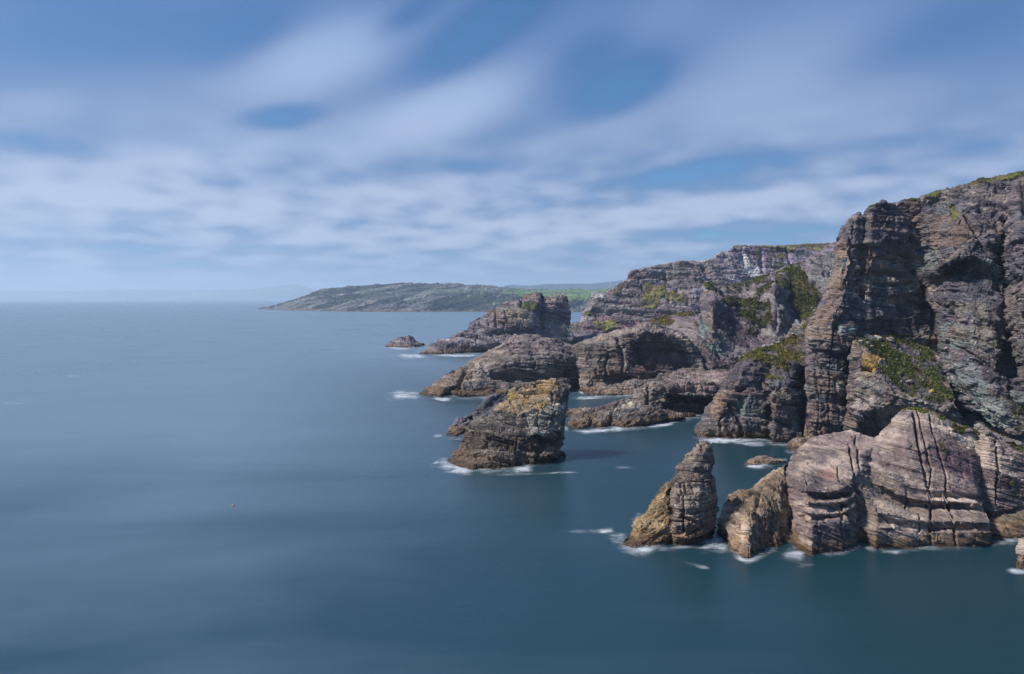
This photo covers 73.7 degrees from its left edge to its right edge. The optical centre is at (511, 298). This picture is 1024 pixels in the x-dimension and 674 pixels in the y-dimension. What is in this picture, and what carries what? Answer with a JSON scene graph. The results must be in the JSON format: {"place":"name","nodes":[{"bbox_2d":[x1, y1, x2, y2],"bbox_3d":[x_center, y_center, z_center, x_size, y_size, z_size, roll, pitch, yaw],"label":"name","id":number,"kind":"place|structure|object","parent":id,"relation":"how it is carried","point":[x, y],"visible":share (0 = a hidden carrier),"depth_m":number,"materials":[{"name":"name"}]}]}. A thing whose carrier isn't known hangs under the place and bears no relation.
{"place":"outdoors","nodes":[
{"label":"outdoors","id":0,"kind":"place"},
{"bbox_2d":[0,284,317,299],"bbox_3d":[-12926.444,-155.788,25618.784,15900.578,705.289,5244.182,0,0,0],"label":"hills","id":1,"kind":"structure","parent":0,"point":[288,292],"depth_m":23691.61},
{"bbox_2d":[0,300,1023,673],"bbox_3d":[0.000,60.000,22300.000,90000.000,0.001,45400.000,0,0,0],"label":"sea","id":2,"kind":"structure","parent":0,"point":[216,486],"depth_m":167.69,"materials":[{"name":"liquid"}]},
{"bbox_2d":[385,335,424,347],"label":"skerry","id":3,"kind":"structure","parent":2,"relation":"in","point":[405,342],"depth_m":851.29,"materials":[{"name":"grey stone"}]},
{"bbox_2d":[258,282,614,311],"bbox_3d":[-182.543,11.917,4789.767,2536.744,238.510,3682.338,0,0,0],"label":"headland","id":4,"kind":"structure","parent":2,"relation":"in","point":[424,297],"depth_m":3495.18,"materials":[{"name":"grey stone"}]},
{"bbox_2d":[446,393,505,435],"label":"rock","id":5,"kind":"object","parent":2,"relation":"in","point":[486,407],"visible":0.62,"depth_m":307.27,"materials":[{"name":"grey stone"}]},
{"bbox_2d":[419,292,572,354],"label":"sea stack","id":6,"kind":"object","parent":2,"relation":"in","point":[536,313],"visible":0.84,"depth_m":771.87,"materials":[{"name":"grey stone"}]},
{"bbox_2d":[419,334,579,397],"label":"rock promontory","id":7,"kind":"structure","parent":2,"relation":"in","point":[506,365],"depth_m":440.77,"materials":[{"name":"grey stone"}]},
{"bbox_2d":[448,378,571,470],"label":"sea stack","id":8,"kind":"object","parent":2,"relation":"in","point":[521,425],"visible":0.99,"depth_m":252.83,"materials":[{"name":"grey stone"}]},
{"bbox_2d":[558,450,565,456],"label":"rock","id":9,"kind":"object","parent":2,"relation":"in","point":[561,453],"visible":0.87,"depth_m":257.76,"materials":[{"name":"stone"}]},
{"bbox_2d":[565,407,588,416],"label":"reef","id":10,"kind":"object","parent":2,"relation":"in","point":[570,412],"visible":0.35,"depth_m":352.36},
{"bbox_2d":[571,321,594,344],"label":"rock saddle","id":11,"kind":"object","parent":2,"relation":"in","point":[579,334],"visible":0.52,"depth_m":817.51,"materials":[{"name":"grey stone"}]},
{"bbox_2d":[567,397,685,428],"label":"reef","id":12,"kind":"object","parent":2,"relation":"in","point":[627,412],"visible":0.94,"depth_m":325.30},
{"bbox_2d":[585,367,693,395],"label":"shore platform","id":13,"kind":"structure","parent":2,"relation":"in","point":[622,387],"depth_m":432.96,"materials":[{"name":"grey stone"}]},
{"bbox_2d":[622,441,718,547],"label":"sea stack","id":14,"kind":"object","parent":2,"relation":"in","point":[683,509],"visible":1,"depth_m":170.04,"materials":[{"name":"stone"}]},
{"bbox_2d":[395,348,1021,571],"bbox_3d":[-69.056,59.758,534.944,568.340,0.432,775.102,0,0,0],"label":"foam","id":15,"kind":"object","parent":2,"relation":"on","point":[523,468],"visible":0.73,"depth_m":285.65,"materials":[{"name":"white liquid"}]},
{"bbox_2d":[744,455,785,465],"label":"rock","id":16,"kind":"object","parent":2,"relation":"in","point":[759,460],"visible":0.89,"depth_m":247.68,"materials":[{"name":"brown stone"}]},
{"bbox_2d":[694,324,842,443],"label":"grassy spur","id":17,"kind":"structure","parent":2,"relation":"in","point":[750,401],"depth_m":298.14,"materials":[{"name":"grey stone"}]},
{"bbox_2d":[646,260,820,378],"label":"grass","id":18,"kind":"structure","parent":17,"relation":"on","point":[765,357],"depth_m":512.62,"materials":[{"name":"green plant"}]},
{"bbox_2d":[787,437,811,451],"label":"rock","id":19,"kind":"object","parent":2,"relation":"in","point":[794,444],"visible":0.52,"depth_m":276.81,"materials":[{"name":"brown stone"}]},
{"bbox_2d":[717,407,1023,559],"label":"rock outcrop","id":20,"kind":"object","parent":2,"relation":"in","point":[903,480],"visible":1,"depth_m":176.03,"materials":[{"name":"grey stone"}]},
{"bbox_2d":[901,406,1023,485],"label":"grass","id":21,"kind":"structure","parent":20,"relation":"on","point":[962,430],"depth_m":186.70,"materials":[{"name":"green plant"}]},
{"bbox_2d":[965,428,973,432],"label":"boulder","id":22,"kind":"object","parent":20,"relation":"on","point":[968,430],"visible":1,"depth_m":185.79,"materials":[{"name":"stone"}]},
{"bbox_2d":[974,423,984,429],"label":"boulder","id":23,"kind":"object","parent":20,"relation":"on","point":[980,426],"visible":1,"depth_m":188.59,"materials":[{"name":"stone"}]},
{"bbox_2d":[983,429,991,434],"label":"boulder","id":24,"kind":"object","parent":20,"relation":"on","point":[987,432],"visible":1,"depth_m":184.86,"materials":[{"name":"stone"}]},
{"bbox_2d":[1003,438,1012,441],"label":"boulder","id":25,"kind":"object","parent":20,"relation":"on","point":[1007,440],"visible":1,"depth_m":183.93,"materials":[{"name":"stone"}]},
{"bbox_2d":[1014,440,1022,445],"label":"boulder","id":26,"kind":"object","parent":20,"relation":"on","point":[1018,442],"visible":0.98,"depth_m":184.54,"materials":[{"name":"stone"}]},
{"bbox_2d":[1015,538,1023,569],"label":"boulder","id":27,"kind":"object","parent":2,"relation":"in","point":[1019,549],"visible":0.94,"depth_m":153.16,"materials":[{"name":"brown stone"}]},
{"bbox_2d":[0,0,1023,290],"label":"sky","id":28,"kind":"structure","parent":0,"point":[145,144],"materials":[{"name":"blue"}]},
{"bbox_2d":[504,280,622,289],"bbox_3d":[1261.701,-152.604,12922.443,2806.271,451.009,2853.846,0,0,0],"label":"hills","id":29,"kind":"structure","parent":0,"point":[603,285],"depth_m":12227.97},
{"bbox_2d":[570,322,705,391],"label":"domed bluff","id":30,"kind":"structure","parent":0,"point":[645,350],"depth_m":453.77,"materials":[{"name":"grey stone"}]},
{"bbox_2d":[649,312,697,348],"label":"sloping slab","id":31,"kind":"structure","parent":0,"point":[684,322],"depth_m":508.02,"materials":[{"name":"grey stone"}]},
{"bbox_2d":[633,369,729,417],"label":"undercut block","id":32,"kind":"structure","parent":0,"point":[686,394],"depth_m":353.55,"materials":[{"name":"grey stone"}]},
{"bbox_2d":[579,242,835,335],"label":"cliff","id":33,"kind":"structure","parent":0,"point":[643,295],"depth_m":880.32,"materials":[{"name":"grey stone"}]},
{"bbox_2d":[696,250,835,370],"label":"green ridge","id":34,"kind":"structure","parent":0,"point":[725,340],"depth_m":504.14,"materials":[{"name":"stone"}]},
{"bbox_2d":[802,171,1023,442],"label":"cliff","id":35,"kind":"structure","parent":0,"point":[940,273],"depth_m":293.64,"materials":[{"name":"grey stone"}]},
{"bbox_2d":[873,335,882,340],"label":"boulder","id":36,"kind":"object","parent":35,"relation":"on","point":[879,338],"visible":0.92,"depth_m":299.46,"materials":[{"name":"stone"}]},
{"bbox_2d":[886,337,893,341],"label":"boulder","id":37,"kind":"object","parent":35,"relation":"on","point":[890,339],"visible":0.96,"depth_m":299.59,"materials":[{"name":"stone"}]},
{"bbox_2d":[855,330,953,401],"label":"grass","id":38,"kind":"structure","parent":35,"relation":"on","point":[899,363],"depth_m":286.75,"materials":[{"name":"green plant"}]},
{"bbox_2d":[939,407,949,412],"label":"boulder","id":39,"kind":"object","parent":35,"relation":"on","point":[943,409],"visible":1,"depth_m":266.59,"materials":[{"name":"stone"}]},
{"bbox_2d":[945,403,953,407],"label":"boulder","id":40,"kind":"object","parent":35,"relation":"on","point":[949,405],"visible":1,"depth_m":265.82,"materials":[{"name":"stone"}]},
{"bbox_2d":[946,411,962,418],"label":"boulder","id":41,"kind":"object","parent":35,"relation":"on","point":[956,415],"visible":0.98,"depth_m":266.76,"materials":[{"name":"stone"}]},
{"bbox_2d":[962,396,971,400],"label":"boulder","id":42,"kind":"object","parent":35,"relation":"on","point":[966,398],"visible":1,"depth_m":274.17,"materials":[{"name":"stone"}]},
{"bbox_2d":[967,413,980,419],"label":"boulder","id":43,"kind":"object","parent":35,"relation":"on","point":[973,416],"visible":1,"depth_m":276.33,"materials":[{"name":"stone"}]}
]}

